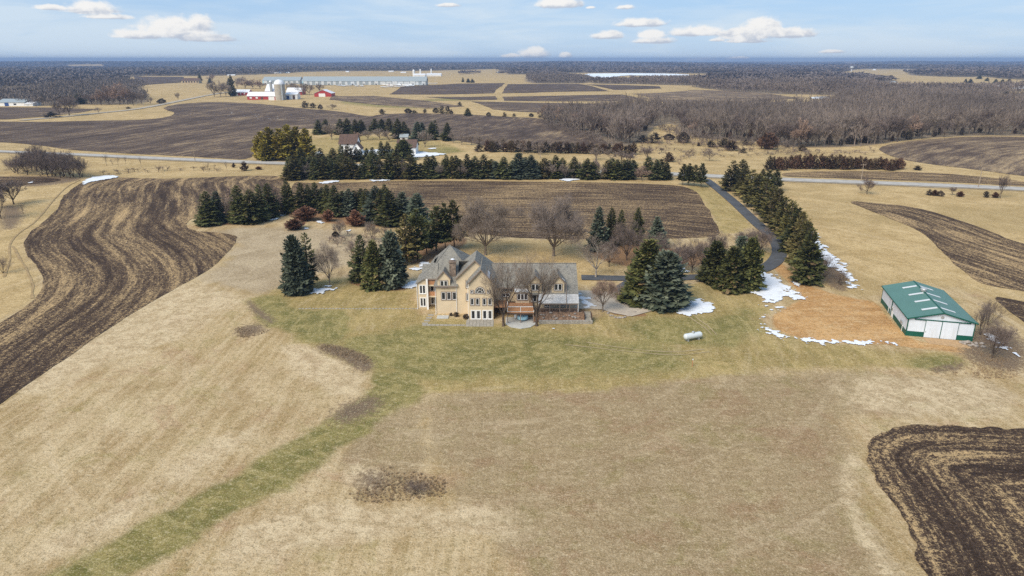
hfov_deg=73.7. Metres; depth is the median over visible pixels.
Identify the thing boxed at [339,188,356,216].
spruce tree
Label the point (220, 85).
bare tree
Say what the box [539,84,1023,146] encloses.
woods
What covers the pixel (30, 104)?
shed
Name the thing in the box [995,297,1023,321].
plowed field
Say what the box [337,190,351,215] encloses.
spruce tree
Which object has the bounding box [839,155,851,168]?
cedar tree
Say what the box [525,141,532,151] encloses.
cedar tree
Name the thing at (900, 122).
bare tree
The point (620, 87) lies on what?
plowed field
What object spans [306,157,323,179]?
spruce tree
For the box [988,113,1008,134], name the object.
bare tree
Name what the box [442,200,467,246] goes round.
pine tree
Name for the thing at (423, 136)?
bare tree
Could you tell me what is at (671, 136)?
cedar tree
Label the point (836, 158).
cedar tree
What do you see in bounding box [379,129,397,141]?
bare tree
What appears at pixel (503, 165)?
spruce tree
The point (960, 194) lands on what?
juniper bush
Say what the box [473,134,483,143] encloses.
bare tree
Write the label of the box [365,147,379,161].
spruce tree
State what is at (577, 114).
bare tree
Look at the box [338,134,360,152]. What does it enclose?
farmhouse
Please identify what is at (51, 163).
bare tree
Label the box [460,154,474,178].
spruce tree
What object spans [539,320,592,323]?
retaining wall
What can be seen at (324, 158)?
spruce tree
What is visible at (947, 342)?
barn apron
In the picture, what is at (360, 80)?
long building
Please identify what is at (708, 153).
bare tree
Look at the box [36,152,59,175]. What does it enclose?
bare tree
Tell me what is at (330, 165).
spruce tree
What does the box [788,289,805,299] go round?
snow
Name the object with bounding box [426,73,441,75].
shed
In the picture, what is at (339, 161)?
pine tree
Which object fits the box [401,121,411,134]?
spruce tree
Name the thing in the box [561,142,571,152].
cedar tree
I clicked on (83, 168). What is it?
bare bush
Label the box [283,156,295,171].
spruce tree
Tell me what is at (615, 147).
cedar tree
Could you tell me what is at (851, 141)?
cedar tree
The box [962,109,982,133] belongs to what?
bare tree
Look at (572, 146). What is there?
cedar tree
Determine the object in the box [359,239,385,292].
spruce tree
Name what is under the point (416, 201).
spruce tree
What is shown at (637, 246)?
bare tree
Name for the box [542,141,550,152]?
cedar tree
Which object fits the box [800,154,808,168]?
cedar tree
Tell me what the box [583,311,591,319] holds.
steps
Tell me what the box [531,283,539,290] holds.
window
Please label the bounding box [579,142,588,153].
cedar tree
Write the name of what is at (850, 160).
cedar tree
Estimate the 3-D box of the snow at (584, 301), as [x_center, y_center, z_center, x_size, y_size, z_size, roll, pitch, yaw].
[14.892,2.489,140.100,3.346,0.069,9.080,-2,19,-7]
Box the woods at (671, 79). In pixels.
[589,74,709,84]
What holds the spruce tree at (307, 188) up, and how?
on the ground
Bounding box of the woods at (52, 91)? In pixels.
[0,77,149,105]
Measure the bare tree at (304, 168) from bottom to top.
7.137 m
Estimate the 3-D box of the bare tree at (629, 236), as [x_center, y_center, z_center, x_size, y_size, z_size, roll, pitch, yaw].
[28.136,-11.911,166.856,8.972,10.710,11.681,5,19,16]
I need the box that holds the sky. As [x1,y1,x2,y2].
[0,0,1023,61]
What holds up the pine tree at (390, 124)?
on the ground
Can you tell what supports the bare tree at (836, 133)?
on the ground
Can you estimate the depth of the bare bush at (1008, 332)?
116.57 m
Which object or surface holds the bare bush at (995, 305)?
on the ground
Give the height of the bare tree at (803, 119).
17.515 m
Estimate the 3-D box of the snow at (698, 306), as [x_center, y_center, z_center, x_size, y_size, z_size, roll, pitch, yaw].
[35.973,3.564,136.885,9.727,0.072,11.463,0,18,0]
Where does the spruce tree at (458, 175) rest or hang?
on the ground
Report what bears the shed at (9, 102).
on the ground
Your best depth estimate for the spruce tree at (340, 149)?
329.45 m
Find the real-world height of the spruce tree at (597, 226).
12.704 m
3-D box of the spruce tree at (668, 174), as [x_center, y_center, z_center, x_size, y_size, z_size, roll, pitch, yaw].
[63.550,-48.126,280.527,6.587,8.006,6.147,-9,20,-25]
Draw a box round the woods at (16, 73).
[0,60,510,86]
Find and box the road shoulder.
[0,150,1023,190]
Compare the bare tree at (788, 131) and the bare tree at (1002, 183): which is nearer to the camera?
the bare tree at (1002, 183)
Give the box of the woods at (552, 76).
[525,71,591,82]
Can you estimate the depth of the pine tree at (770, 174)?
248.88 m
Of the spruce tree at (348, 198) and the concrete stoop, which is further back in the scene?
the spruce tree at (348, 198)
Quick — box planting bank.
[538,311,583,320]
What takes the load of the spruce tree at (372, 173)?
on the ground
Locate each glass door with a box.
[420,297,426,306]
[430,286,435,291]
[430,297,434,303]
[471,310,475,319]
[476,310,480,319]
[482,310,486,319]
[487,310,492,319]
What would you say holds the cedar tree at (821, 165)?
on the ground
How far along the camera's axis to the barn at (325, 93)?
886.70 m
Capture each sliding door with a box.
[923,321,942,337]
[925,322,959,339]
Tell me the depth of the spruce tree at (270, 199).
212.88 m
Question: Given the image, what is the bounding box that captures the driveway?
[581,179,786,280]
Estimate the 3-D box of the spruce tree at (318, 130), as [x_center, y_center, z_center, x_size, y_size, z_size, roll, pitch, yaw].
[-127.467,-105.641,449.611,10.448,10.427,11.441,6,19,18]
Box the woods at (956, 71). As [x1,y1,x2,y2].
[903,67,988,74]
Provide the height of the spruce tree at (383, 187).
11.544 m
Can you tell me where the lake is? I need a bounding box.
[588,73,688,77]
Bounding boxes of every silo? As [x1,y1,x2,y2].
[269,81,272,91]
[274,79,285,99]
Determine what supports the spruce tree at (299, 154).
on the ground
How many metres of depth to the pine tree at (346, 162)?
281.45 m
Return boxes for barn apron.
[921,337,971,348]
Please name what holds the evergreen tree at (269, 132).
on the ground
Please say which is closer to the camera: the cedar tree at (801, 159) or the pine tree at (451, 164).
the pine tree at (451, 164)
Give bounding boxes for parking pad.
[576,290,650,315]
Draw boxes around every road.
[0,150,1023,189]
[23,92,226,119]
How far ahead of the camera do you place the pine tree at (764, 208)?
207.42 m
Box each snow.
[82,175,117,183]
[308,285,337,293]
[319,180,337,183]
[401,280,416,287]
[409,262,429,269]
[413,152,444,156]
[559,178,579,180]
[578,293,595,307]
[677,298,714,315]
[751,272,792,305]
[758,323,897,345]
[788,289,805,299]
[815,233,862,289]
[984,333,1007,349]
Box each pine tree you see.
[278,163,297,179]
[284,155,306,179]
[308,150,315,160]
[316,160,330,178]
[335,156,345,170]
[338,157,354,178]
[342,144,355,160]
[343,159,364,178]
[374,159,384,178]
[382,118,394,131]
[389,155,404,178]
[391,148,400,159]
[394,213,421,263]
[400,155,421,178]
[406,208,430,259]
[421,219,436,253]
[427,204,449,250]
[435,202,453,247]
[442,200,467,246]
[447,156,457,177]
[482,160,495,177]
[538,158,550,178]
[599,160,613,178]
[649,159,666,173]
[676,164,688,184]
[681,163,693,183]
[689,165,699,182]
[694,163,707,186]
[718,160,741,190]
[731,168,751,195]
[735,159,751,185]
[735,169,758,199]
[740,174,765,205]
[749,177,773,212]
[758,185,782,219]
[760,188,787,225]
[765,170,776,187]
[767,197,792,233]
[772,200,797,238]
[773,169,783,186]
[783,212,807,260]
[784,221,819,270]
[789,211,812,246]
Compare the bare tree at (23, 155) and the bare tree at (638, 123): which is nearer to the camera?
the bare tree at (23, 155)
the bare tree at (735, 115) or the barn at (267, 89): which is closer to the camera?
the bare tree at (735, 115)
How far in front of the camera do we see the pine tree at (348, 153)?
327.64 m
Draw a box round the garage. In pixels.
[396,139,418,153]
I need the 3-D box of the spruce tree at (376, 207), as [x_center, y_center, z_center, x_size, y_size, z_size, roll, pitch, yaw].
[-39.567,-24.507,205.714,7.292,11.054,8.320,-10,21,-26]
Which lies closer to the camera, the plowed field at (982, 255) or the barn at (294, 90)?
the plowed field at (982, 255)
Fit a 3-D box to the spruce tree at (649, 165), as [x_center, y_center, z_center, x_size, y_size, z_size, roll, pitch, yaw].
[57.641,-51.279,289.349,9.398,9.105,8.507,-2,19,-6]
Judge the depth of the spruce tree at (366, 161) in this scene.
286.64 m
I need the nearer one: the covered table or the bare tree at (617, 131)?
the covered table
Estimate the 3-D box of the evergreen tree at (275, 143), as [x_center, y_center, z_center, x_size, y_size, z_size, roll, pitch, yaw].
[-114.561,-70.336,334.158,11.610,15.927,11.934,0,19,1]
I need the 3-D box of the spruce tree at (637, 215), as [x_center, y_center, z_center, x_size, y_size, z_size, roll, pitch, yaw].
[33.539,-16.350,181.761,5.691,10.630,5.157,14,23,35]
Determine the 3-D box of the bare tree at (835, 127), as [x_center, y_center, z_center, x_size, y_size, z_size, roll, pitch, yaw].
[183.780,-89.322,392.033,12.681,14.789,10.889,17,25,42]
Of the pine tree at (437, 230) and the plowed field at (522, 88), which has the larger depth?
the plowed field at (522, 88)
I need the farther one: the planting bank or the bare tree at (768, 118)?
the bare tree at (768, 118)
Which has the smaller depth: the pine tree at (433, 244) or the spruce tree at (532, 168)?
the pine tree at (433, 244)
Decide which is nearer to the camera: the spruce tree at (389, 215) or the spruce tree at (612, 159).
the spruce tree at (389, 215)
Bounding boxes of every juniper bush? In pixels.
[283,218,305,229]
[289,205,318,220]
[320,209,333,220]
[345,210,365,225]
[955,191,964,196]
[991,192,999,197]
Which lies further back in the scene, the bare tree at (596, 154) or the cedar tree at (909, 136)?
the cedar tree at (909, 136)
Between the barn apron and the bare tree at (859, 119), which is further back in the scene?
the bare tree at (859, 119)
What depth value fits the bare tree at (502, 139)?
380.81 m
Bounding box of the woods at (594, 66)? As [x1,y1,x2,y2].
[458,61,866,72]
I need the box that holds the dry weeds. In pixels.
[235,325,1018,502]
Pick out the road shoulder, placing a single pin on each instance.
(600, 173)
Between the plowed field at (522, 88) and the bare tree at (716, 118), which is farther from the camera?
the plowed field at (522, 88)
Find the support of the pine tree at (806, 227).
on the ground
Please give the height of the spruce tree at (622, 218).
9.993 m
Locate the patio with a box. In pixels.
[506,317,534,328]
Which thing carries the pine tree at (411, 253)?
on the ground
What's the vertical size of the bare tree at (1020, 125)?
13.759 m
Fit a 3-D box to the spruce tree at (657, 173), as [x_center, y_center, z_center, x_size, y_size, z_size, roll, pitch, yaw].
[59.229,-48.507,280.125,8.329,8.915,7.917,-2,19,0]
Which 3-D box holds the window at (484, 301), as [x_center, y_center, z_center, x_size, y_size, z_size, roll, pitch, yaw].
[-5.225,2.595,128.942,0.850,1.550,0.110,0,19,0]
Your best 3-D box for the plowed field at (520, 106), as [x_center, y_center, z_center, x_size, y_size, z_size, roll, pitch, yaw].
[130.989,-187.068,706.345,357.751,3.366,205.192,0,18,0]
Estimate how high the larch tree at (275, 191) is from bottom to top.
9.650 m
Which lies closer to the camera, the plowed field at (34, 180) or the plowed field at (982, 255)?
the plowed field at (982, 255)
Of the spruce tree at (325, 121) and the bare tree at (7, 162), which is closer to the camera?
the bare tree at (7, 162)
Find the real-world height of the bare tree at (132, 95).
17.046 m
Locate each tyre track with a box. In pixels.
[565,344,708,354]
[587,342,703,351]
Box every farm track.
[3,180,79,276]
[12,246,33,298]
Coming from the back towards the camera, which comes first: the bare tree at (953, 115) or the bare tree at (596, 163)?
the bare tree at (953, 115)
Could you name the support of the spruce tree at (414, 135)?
on the ground
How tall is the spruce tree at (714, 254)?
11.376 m
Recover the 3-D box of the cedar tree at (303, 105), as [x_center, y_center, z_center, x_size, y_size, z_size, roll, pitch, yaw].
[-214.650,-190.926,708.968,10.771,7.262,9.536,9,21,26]
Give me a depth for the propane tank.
119.92 m
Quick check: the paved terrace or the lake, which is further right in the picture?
the lake
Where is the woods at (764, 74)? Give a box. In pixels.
[693,70,898,80]
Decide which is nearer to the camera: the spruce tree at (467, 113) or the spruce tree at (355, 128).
the spruce tree at (355, 128)
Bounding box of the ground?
[0,61,1023,575]
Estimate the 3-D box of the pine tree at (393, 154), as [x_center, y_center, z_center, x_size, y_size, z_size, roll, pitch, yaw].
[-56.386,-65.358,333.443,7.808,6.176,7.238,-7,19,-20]
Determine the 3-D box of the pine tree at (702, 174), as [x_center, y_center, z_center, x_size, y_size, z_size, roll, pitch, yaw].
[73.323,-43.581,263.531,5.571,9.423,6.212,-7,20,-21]
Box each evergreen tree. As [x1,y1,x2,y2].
[250,131,265,159]
[256,140,273,160]
[259,127,278,159]
[269,128,289,159]
[277,124,295,159]
[288,126,304,159]
[296,128,316,157]
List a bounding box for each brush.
[40,136,874,280]
[539,117,796,148]
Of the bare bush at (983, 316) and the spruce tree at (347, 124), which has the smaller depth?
the bare bush at (983, 316)
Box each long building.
[262,77,302,84]
[302,76,427,84]
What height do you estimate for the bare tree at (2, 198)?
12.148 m
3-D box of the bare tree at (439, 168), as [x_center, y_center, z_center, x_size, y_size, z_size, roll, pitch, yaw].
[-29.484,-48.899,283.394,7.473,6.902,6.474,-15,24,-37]
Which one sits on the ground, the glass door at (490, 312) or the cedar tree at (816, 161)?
the cedar tree at (816, 161)
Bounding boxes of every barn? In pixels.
[236,89,251,95]
[247,92,268,99]
[265,84,274,91]
[268,92,274,99]
[286,88,305,94]
[314,89,334,96]
[881,280,978,340]
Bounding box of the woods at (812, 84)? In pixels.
[690,74,1023,94]
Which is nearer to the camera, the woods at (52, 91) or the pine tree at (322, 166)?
the pine tree at (322, 166)
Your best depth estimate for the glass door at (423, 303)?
135.59 m
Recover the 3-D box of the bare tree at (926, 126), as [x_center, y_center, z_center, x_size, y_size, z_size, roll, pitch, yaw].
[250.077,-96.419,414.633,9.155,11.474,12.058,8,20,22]
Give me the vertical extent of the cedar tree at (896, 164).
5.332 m
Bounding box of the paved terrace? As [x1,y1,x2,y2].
[465,320,493,326]
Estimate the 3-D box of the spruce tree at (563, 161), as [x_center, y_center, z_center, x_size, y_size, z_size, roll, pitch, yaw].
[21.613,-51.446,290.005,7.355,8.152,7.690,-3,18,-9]
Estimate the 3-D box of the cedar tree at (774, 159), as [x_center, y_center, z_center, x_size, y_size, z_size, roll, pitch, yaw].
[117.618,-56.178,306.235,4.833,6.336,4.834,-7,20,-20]
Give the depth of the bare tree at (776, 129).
393.62 m
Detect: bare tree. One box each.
[0,155,24,172]
[0,178,26,203]
[0,191,5,218]
[2,155,26,173]
[12,152,39,174]
[15,143,42,171]
[24,144,46,174]
[25,157,57,176]
[28,146,50,169]
[35,148,59,175]
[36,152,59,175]
[45,151,69,177]
[47,150,72,174]
[50,100,64,114]
[53,97,80,114]
[57,154,80,177]
[60,153,78,176]
[67,156,86,177]
[80,93,95,104]
[89,89,108,104]
[93,85,116,104]
[107,82,126,104]
[118,85,135,104]
[125,90,140,105]
[136,91,146,104]
[206,81,220,96]
[212,81,225,96]
[218,82,232,93]
[218,198,231,221]
[236,79,249,88]
[247,79,256,88]
[253,80,264,87]
[294,82,307,92]
[300,163,313,174]
[303,83,314,94]
[307,239,345,284]
[322,123,342,139]
[333,220,346,232]
[361,128,373,137]
[365,221,379,237]
[371,128,384,139]
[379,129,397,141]
[416,130,433,143]
[434,162,448,178]
[448,131,457,142]
[450,195,522,254]
[456,134,467,142]
[458,164,468,174]
[465,134,476,144]
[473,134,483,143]
[480,257,533,325]
[494,137,506,145]
[510,191,589,255]
[511,247,563,326]
[516,141,528,153]
[531,142,547,154]
[545,103,557,112]
[545,163,557,175]
[555,106,562,120]
[558,112,570,123]
[558,162,574,177]
[570,110,582,127]
[576,231,613,276]
[584,110,601,132]
[589,279,623,311]
[590,146,607,156]
[592,157,600,168]
[594,164,606,178]
[594,236,620,266]
[595,112,606,135]
[596,112,617,136]
[602,147,616,160]
[603,114,619,138]
[606,119,622,139]
[610,120,624,140]
[610,221,645,259]
[612,148,626,160]
[616,119,634,142]
[620,114,643,142]
[622,152,636,160]
[634,233,658,249]
[635,166,652,179]
[636,111,650,122]
[641,105,656,128]
[641,146,653,156]
[646,232,674,251]
[650,109,660,120]
[672,238,700,266]
[673,107,688,120]
[679,116,694,127]
[679,236,706,272]
[687,118,699,129]
[693,239,713,261]
[701,113,711,132]
[702,148,717,160]
[706,121,717,136]
[707,231,730,249]
[708,111,732,136]
[727,117,747,137]
[733,112,751,134]
[733,229,758,240]
[746,227,775,249]
[748,113,765,134]
[753,114,770,135]
[766,120,786,139]
[779,119,799,141]
[784,122,807,145]
[790,118,811,146]
[796,114,817,142]
[798,125,818,146]
[808,117,832,137]
[808,121,830,145]
[823,119,840,144]
[831,127,842,143]
[836,116,856,140]
[839,112,864,140]
[847,112,868,135]
[856,176,877,193]
[866,115,889,143]
[866,123,884,143]
[868,114,894,139]
[881,113,903,140]
[890,114,912,141]
[900,115,922,132]
[918,120,932,138]
[921,111,939,134]
[922,110,947,134]
[940,119,954,135]
[946,108,970,133]
[949,114,969,135]
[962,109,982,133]
[972,111,986,132]
[977,107,1004,133]
[977,318,1016,357]
[979,118,994,132]
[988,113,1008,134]
[996,173,1010,197]
[1015,116,1023,130]
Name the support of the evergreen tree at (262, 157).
on the ground
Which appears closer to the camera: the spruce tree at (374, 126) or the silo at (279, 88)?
the spruce tree at (374, 126)
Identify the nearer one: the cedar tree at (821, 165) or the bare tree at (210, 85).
the cedar tree at (821, 165)
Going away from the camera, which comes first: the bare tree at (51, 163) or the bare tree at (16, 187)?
the bare tree at (16, 187)
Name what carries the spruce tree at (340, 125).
on the ground
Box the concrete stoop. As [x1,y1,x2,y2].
[437,315,448,318]
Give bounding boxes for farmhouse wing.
[352,141,363,152]
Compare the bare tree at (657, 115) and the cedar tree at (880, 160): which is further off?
the bare tree at (657, 115)
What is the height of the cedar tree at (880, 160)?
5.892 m
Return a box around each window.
[419,285,425,293]
[440,280,447,287]
[441,292,445,299]
[446,292,451,299]
[452,292,455,299]
[470,298,473,305]
[474,286,484,293]
[475,298,479,305]
[482,298,486,305]
[488,298,491,305]
[517,293,527,299]
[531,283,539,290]
[554,283,562,290]
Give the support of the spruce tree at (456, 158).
on the ground
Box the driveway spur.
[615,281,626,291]
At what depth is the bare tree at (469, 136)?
390.35 m
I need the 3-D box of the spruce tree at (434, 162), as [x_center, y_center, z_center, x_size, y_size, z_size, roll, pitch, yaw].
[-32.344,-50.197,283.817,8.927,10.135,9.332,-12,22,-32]
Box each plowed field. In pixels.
[0,102,608,158]
[0,107,94,118]
[0,176,60,185]
[0,176,286,403]
[133,76,183,84]
[291,181,718,238]
[329,96,464,107]
[391,83,504,93]
[433,96,496,99]
[472,101,692,112]
[502,84,606,92]
[503,94,637,100]
[587,84,659,89]
[637,90,792,101]
[782,171,1023,185]
[851,201,1023,290]
[866,424,1023,575]
[879,136,1023,175]
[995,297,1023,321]
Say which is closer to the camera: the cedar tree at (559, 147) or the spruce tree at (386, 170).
the spruce tree at (386, 170)
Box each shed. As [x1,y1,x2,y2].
[0,99,30,105]
[24,102,40,105]
[285,92,300,99]
[399,134,409,138]
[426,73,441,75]
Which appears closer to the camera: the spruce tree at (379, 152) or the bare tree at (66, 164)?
the bare tree at (66, 164)
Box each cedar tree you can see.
[42,111,59,116]
[156,98,165,103]
[239,161,248,170]
[300,101,309,107]
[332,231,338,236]
[474,142,483,151]
[483,139,489,150]
[487,141,496,151]
[495,141,501,151]
[501,142,507,151]
[507,140,516,151]
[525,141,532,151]
[532,142,540,152]
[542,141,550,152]
[551,141,558,152]
[555,141,564,152]
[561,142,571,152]
[568,142,575,152]
[574,142,581,153]
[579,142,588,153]
[585,141,594,153]
[599,144,606,153]
[612,143,621,153]
[617,143,626,152]
[624,145,633,153]
[627,142,638,153]
[635,135,649,141]
[646,132,662,143]
[662,152,675,160]
[663,134,675,139]
[675,131,690,142]
[707,141,715,146]
[717,138,729,146]
[724,140,738,150]
[746,129,753,137]
[756,132,778,149]
[763,155,774,169]
[771,156,777,169]
[775,156,783,169]
[779,156,790,169]
[787,155,793,167]
[790,155,799,168]
[797,144,807,150]
[798,154,804,168]
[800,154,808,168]
[805,153,815,168]
[810,154,818,168]
[816,154,826,168]
[822,156,829,167]
[825,154,836,168]
[829,155,840,168]
[836,154,844,167]
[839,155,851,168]
[844,156,855,168]
[845,135,858,143]
[852,157,860,168]
[856,156,864,168]
[859,132,866,142]
[864,159,874,169]
[872,158,879,168]
[876,156,885,168]
[879,158,888,168]
[885,159,896,169]
[893,158,900,169]
[898,157,905,168]
[900,130,905,137]
[905,129,913,139]
[925,189,932,194]
[937,190,944,196]
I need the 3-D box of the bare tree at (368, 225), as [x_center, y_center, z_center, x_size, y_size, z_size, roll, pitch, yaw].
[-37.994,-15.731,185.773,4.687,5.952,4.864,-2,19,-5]
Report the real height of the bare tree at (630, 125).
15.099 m
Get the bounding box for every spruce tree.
[72,93,88,103]
[193,191,223,226]
[208,191,229,222]
[224,185,249,224]
[228,75,237,95]
[235,189,265,224]
[251,184,272,222]
[261,183,280,217]
[277,234,315,296]
[280,180,295,214]
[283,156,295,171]
[290,183,314,212]
[294,148,307,161]
[296,156,309,177]
[300,232,320,281]
[303,184,315,210]
[306,155,311,169]
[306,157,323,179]
[309,182,323,213]
[312,120,324,134]
[314,148,324,159]
[316,187,327,211]
[318,185,336,213]
[319,155,330,163]
[321,119,331,133]
[323,185,343,216]
[324,158,337,179]
[326,148,339,162]
[331,163,345,179]
[333,119,347,134]
[336,145,344,161]
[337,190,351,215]
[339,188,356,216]
[342,118,353,133]
[347,235,366,282]
[349,119,361,133]
[349,190,361,209]
[352,147,361,161]
[354,188,365,211]
[357,160,368,179]
[357,188,368,214]
[358,120,370,133]
[359,185,382,223]
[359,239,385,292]
[361,148,368,160]
[364,151,379,179]
[364,155,371,170]
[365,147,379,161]
[367,118,381,130]
[369,189,386,224]
[372,190,403,227]
[375,229,408,290]
[376,141,384,158]
[379,119,387,129]
[379,152,398,179]
[381,142,391,158]
[381,184,389,197]
[390,119,404,138]
[393,139,416,160]
[395,191,409,219]
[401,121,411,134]
[402,193,431,225]
[409,121,423,140]
[412,163,427,178]
[420,122,426,135]
[420,155,434,178]
[426,121,440,139]
[426,155,442,178]
[440,122,453,141]
[440,154,452,178]
[451,155,463,178]
[454,159,463,178]
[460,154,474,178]
[464,108,472,115]
[469,156,481,178]
[475,154,491,178]
[487,161,503,179]
[493,156,513,179]
[508,153,530,179]
[520,154,541,179]
[546,155,565,178]
[560,158,568,173]
[563,156,580,177]
[575,158,598,179]
[584,206,610,252]
[592,162,601,178]
[603,206,619,247]
[607,158,616,176]
[608,159,625,180]
[614,238,666,308]
[616,209,627,245]
[617,160,636,179]
[627,207,645,244]
[631,160,641,176]
[633,248,697,313]
[641,156,653,176]
[647,159,663,180]
[647,216,669,245]
[660,161,673,180]
[695,239,726,285]
[710,245,749,295]
[732,235,747,252]
[741,235,767,291]
[759,169,766,195]
[777,207,803,254]
[787,227,828,286]
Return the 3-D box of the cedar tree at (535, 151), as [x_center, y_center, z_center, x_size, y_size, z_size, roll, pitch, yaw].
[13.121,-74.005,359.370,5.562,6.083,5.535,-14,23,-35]
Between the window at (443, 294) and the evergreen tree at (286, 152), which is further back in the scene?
the evergreen tree at (286, 152)
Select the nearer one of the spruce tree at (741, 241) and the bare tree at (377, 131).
the spruce tree at (741, 241)
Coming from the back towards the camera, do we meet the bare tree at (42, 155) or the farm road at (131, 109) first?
the farm road at (131, 109)
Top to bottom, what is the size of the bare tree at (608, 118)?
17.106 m
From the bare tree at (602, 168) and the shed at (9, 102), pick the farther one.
the shed at (9, 102)
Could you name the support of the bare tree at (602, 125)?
on the ground
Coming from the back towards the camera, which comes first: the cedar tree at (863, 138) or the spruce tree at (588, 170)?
the cedar tree at (863, 138)
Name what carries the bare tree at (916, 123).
on the ground
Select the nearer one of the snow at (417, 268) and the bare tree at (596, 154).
the snow at (417, 268)
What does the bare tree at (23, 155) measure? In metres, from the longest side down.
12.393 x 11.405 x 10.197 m
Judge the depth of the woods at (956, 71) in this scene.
2115.43 m
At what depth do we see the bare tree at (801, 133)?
382.22 m
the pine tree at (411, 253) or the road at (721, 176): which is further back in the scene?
the road at (721, 176)
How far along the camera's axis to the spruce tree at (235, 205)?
204.80 m
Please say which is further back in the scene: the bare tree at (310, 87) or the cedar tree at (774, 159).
the bare tree at (310, 87)
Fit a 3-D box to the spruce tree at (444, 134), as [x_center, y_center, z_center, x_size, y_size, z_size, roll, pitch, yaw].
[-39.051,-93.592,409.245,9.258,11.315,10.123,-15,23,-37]
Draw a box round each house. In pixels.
[182,78,201,82]
[415,245,578,322]
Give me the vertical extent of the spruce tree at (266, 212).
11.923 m
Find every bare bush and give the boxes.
[0,257,13,272]
[74,158,90,176]
[343,241,354,255]
[404,478,429,494]
[816,252,842,276]
[834,269,851,284]
[972,303,999,334]
[978,299,1011,324]
[994,326,1020,341]
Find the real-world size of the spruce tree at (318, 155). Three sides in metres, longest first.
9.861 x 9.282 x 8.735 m
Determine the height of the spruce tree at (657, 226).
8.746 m
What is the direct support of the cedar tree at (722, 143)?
on the ground
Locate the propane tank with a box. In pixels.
[683,331,701,341]
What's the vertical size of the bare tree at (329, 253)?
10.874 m
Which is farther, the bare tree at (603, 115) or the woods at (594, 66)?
the woods at (594, 66)
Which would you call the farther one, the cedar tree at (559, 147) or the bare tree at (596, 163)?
the cedar tree at (559, 147)
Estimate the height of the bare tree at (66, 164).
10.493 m
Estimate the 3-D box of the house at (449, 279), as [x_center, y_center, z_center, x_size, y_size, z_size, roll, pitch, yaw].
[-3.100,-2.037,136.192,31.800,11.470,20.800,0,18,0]
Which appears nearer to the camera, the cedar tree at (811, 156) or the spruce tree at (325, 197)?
the spruce tree at (325, 197)
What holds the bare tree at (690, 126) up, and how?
on the ground
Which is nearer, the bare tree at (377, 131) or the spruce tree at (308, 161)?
the spruce tree at (308, 161)
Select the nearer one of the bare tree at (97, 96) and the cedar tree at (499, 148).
the cedar tree at (499, 148)
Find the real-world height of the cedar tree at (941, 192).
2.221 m
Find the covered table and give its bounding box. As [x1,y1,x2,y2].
[517,315,527,320]
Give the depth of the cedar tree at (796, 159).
307.48 m
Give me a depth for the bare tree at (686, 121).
457.88 m
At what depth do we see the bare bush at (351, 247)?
170.41 m
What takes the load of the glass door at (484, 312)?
in the house at (449, 279)
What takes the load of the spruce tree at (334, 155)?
on the ground
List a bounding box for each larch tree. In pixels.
[224,186,232,216]
[273,187,284,214]
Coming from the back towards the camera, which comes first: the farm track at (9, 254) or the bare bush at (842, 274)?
the farm track at (9, 254)
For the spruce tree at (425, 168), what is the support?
on the ground
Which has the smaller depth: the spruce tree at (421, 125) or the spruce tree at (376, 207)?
the spruce tree at (376, 207)
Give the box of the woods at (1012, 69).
[852,61,1023,77]
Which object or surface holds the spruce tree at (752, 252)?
on the ground
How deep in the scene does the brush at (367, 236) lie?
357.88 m
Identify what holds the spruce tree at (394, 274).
on the ground
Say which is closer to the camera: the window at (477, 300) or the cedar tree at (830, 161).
the window at (477, 300)
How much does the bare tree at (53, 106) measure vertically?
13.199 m
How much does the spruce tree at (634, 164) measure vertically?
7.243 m
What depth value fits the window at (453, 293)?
132.01 m
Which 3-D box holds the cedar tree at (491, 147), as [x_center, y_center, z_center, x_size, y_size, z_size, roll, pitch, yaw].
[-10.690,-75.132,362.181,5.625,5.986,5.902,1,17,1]
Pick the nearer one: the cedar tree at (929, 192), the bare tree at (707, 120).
the cedar tree at (929, 192)
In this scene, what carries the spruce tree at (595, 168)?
on the ground
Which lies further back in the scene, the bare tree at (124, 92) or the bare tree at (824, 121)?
the bare tree at (124, 92)
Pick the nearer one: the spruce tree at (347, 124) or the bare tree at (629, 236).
the bare tree at (629, 236)
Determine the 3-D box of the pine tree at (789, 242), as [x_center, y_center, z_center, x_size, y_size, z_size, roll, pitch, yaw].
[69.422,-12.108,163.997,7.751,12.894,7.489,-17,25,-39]
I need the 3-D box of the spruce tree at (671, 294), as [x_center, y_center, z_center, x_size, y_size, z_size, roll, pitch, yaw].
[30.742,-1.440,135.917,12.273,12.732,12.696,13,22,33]
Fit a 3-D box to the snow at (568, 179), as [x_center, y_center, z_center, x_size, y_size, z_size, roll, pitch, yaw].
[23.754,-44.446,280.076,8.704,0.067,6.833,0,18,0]
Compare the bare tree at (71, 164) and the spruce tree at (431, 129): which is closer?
the bare tree at (71, 164)
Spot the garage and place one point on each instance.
(414, 143)
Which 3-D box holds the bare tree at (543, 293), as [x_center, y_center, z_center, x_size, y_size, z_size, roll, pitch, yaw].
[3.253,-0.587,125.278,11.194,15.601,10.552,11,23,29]
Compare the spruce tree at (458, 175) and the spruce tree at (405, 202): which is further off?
the spruce tree at (458, 175)
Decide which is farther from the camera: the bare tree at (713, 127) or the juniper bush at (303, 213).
the bare tree at (713, 127)
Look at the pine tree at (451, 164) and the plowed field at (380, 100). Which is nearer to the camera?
the pine tree at (451, 164)
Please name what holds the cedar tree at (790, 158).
on the ground
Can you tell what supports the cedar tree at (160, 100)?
on the ground
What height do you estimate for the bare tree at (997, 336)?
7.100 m

